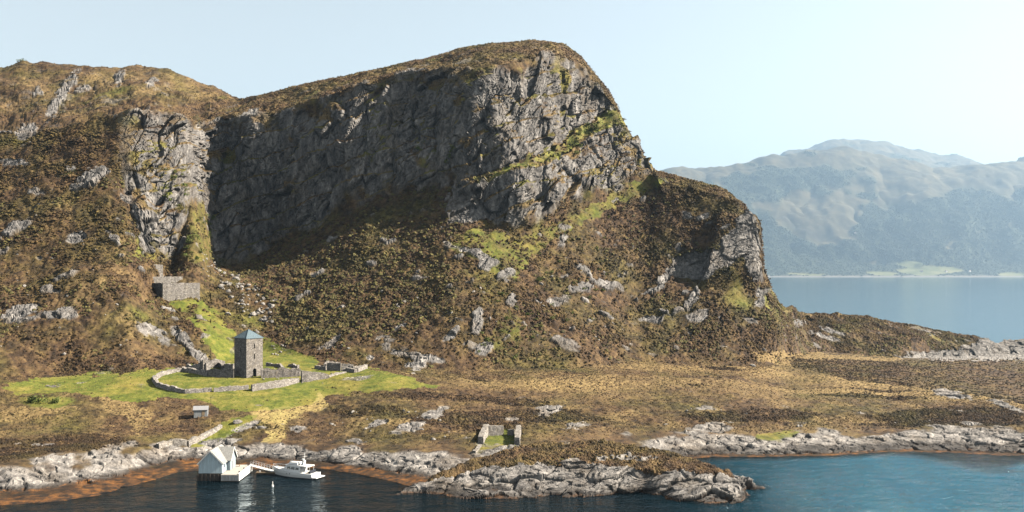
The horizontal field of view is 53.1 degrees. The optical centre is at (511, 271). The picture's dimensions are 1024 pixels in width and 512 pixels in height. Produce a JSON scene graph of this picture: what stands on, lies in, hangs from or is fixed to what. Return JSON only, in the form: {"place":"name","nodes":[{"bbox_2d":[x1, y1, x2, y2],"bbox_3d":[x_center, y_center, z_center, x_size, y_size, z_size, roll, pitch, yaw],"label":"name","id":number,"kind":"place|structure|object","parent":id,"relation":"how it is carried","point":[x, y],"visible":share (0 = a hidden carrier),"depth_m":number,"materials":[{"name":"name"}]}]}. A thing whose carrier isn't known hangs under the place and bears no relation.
{"place":"outdoors","nodes":[
{"label":"outdoors","id":0,"kind":"place"},
{"bbox_2d":[0,40,1023,504],"bbox_3d":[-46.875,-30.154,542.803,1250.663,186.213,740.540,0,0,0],"label":"terrain","id":1,"kind":"structure","parent":0,"point":[254,182],"depth_m":417.80,"materials":[{"name":"grey stone"}]},
{"bbox_2d":[27,395,43,403],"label":"bush","id":2,"kind":"object","parent":1,"relation":"on","point":[33,399],"visible":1,"depth_m":304.76,"materials":[{"name":"green plant"}]},
{"bbox_2d":[43,396,60,402],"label":"bush","id":3,"kind":"object","parent":1,"relation":"on","point":[55,400],"visible":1,"depth_m":303.84,"materials":[{"name":"green plant"}]},
{"bbox_2d":[154,264,162,276],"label":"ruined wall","id":4,"kind":"structure","parent":1,"relation":"on","point":[159,268],"depth_m":415.03,"materials":[{"name":"stone"}]},
{"bbox_2d":[153,276,182,282],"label":"terrace","id":5,"kind":"structure","parent":1,"relation":"on","point":[169,279],"depth_m":408.69,"materials":[{"name":"stone"}]},
{"bbox_2d":[152,283,199,300],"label":"terrace","id":6,"kind":"structure","parent":1,"relation":"on","point":[172,291],"depth_m":401.08,"materials":[{"name":"stone"}]},
{"bbox_2d":[156,424,221,448],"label":"dry stone wall","id":7,"kind":"structure","parent":1,"relation":"on","point":[184,442],"depth_m":274.22,"materials":[{"name":"grey stone"}]},
{"bbox_2d":[193,406,208,417],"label":"shed","id":8,"kind":"structure","parent":1,"relation":"on","point":[199,411],"depth_m":294.65,"materials":[{"name":"grey wood"}]},
{"bbox_2d":[182,359,234,377],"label":"ruined church","id":9,"kind":"structure","parent":1,"relation":"on","point":[202,367],"depth_m":343.20,"materials":[{"name":"grey stone"}]},
{"bbox_2d":[152,368,298,393],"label":"churchyard wall","id":10,"kind":"structure","parent":1,"relation":"on","point":[258,386],"depth_m":321.16,"materials":[{"name":"stone"}]},
{"bbox_2d":[233,420,241,423],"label":"boulder","id":11,"kind":"object","parent":1,"relation":"on","point":[237,421],"visible":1,"depth_m":288.60,"materials":[{"name":"grey stone"}]},
{"bbox_2d":[233,327,263,377],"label":"stone tower","id":12,"kind":"structure","parent":1,"relation":"on","point":[248,352],"depth_m":336.25,"materials":[{"name":"grey stone"}]},
{"bbox_2d":[261,367,300,377],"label":"cloister ruin","id":13,"kind":"object","parent":1,"relation":"on","point":[279,372],"visible":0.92,"depth_m":337.04,"materials":[{"name":"grey stone"}]},
{"bbox_2d":[266,362,298,368],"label":"ruined cell","id":14,"kind":"object","parent":1,"relation":"on","point":[279,365],"visible":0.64,"depth_m":354.06,"materials":[{"name":"stone"}]},
{"bbox_2d":[301,370,346,381],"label":"ruined wall","id":15,"kind":"structure","parent":1,"relation":"on","point":[307,376],"depth_m":334.39,"materials":[{"name":"grey stone"}]},
{"bbox_2d":[314,361,367,372],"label":"roofless building","id":16,"kind":"structure","parent":1,"relation":"on","point":[331,366],"depth_m":350.26,"materials":[{"name":"grey stone"}]},
{"bbox_2d":[2,345,795,447],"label":"meadow grass","id":17,"kind":"structure","parent":1,"relation":"on","point":[270,367],"depth_m":325.75,"materials":[{"name":"green plant"}]},
{"bbox_2d":[0,173,954,368],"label":"scrub","id":18,"kind":"object","parent":1,"relation":"on","point":[406,297],"visible":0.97,"depth_m":414.29,"materials":[{"name":"brown plant"}]},
{"bbox_2d":[472,424,520,453],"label":"ruined boathouse","id":19,"kind":"object","parent":1,"relation":"on","point":[486,431],"visible":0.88,"depth_m":278.91,"materials":[{"name":"stone"}]},
{"bbox_2d":[0,39,1017,374],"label":"heather","id":20,"kind":"object","parent":1,"relation":"on","point":[690,225],"visible":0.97,"depth_m":417.23,"materials":[{"name":"brown plant"}]},
{"bbox_2d":[0,195,1023,462],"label":"dark heath","id":21,"kind":"object","parent":1,"relation":"on","point":[86,443],"visible":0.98,"depth_m":318.19,"materials":[{"name":"brown plant"}]},
{"bbox_2d":[0,338,1023,458],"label":"moor heather","id":22,"kind":"object","parent":1,"relation":"on","point":[502,376],"visible":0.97,"depth_m":316.17,"materials":[{"name":"brown plant"}]},
{"bbox_2d":[547,405,555,410],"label":"boulder","id":23,"kind":"object","parent":1,"relation":"on","point":[551,408],"visible":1,"depth_m":309.29,"materials":[{"name":"grey stone"}]},
{"bbox_2d":[0,277,1023,511],"bbox_3d":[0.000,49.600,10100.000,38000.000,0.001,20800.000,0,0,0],"label":"sea","id":24,"kind":"structure","parent":0,"point":[991,308],"depth_m":240.14,"materials":[{"name":"liquid"}]},
{"bbox_2d":[197,444,237,480],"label":"boathouse","id":25,"kind":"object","parent":24,"relation":"in","point":[215,463],"visible":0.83,"depth_m":243.40,"materials":[{"name":"white wood"}]},
{"bbox_2d":[221,464,251,481],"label":"quay","id":26,"kind":"structure","parent":24,"relation":"in","point":[237,473],"depth_m":244.25,"materials":[{"name":"concrete"}]},
{"bbox_2d":[250,461,273,471],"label":"gangway","id":27,"kind":"object","parent":26,"relation":"on","point":[263,468],"visible":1,"depth_m":252.34,"materials":[{"name":"white paint"}]},
{"bbox_2d":[256,471,274,474],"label":"pontoon","id":28,"kind":"object","parent":24,"relation":"on","point":[264,473],"visible":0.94,"depth_m":250.70,"materials":[{"name":"wood"}]},
{"bbox_2d":[273,452,324,478],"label":"motor yacht","id":29,"kind":"object","parent":24,"relation":"on","point":[294,469],"visible":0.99,"depth_m":247.26,"materials":[{"name":"white paint"}]},
{"bbox_2d":[0,0,1023,170],"label":"sky","id":30,"kind":"structure","parent":0,"point":[700,83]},
{"bbox_2d":[396,440,764,503],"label":"headland","id":31,"kind":"structure","parent":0,"point":[573,477],"depth_m":231.47,"materials":[{"name":"grey stone"}]},
{"bbox_2d":[428,439,733,480],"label":"headland heather","id":32,"kind":"object","parent":31,"relation":"on","point":[509,460],"visible":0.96,"depth_m":242.97,"materials":[{"name":"brown plant"}]},
{"bbox_2d":[661,139,1023,276],"bbox_3d":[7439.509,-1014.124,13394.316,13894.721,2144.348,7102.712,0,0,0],"label":"hills","id":33,"kind":"structure","parent":0,"point":[818,219],"depth_m":11012.01,"materials":[{"name":"stone"}]},
{"bbox_2d":[703,143,1023,275],"bbox_3d":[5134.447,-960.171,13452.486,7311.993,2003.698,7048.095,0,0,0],"label":"wood","id":34,"kind":"object","parent":33,"relation":"on","point":[885,267],"visible":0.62,"depth_m":10614.55,"materials":[{"name":"plant"}]}
]}

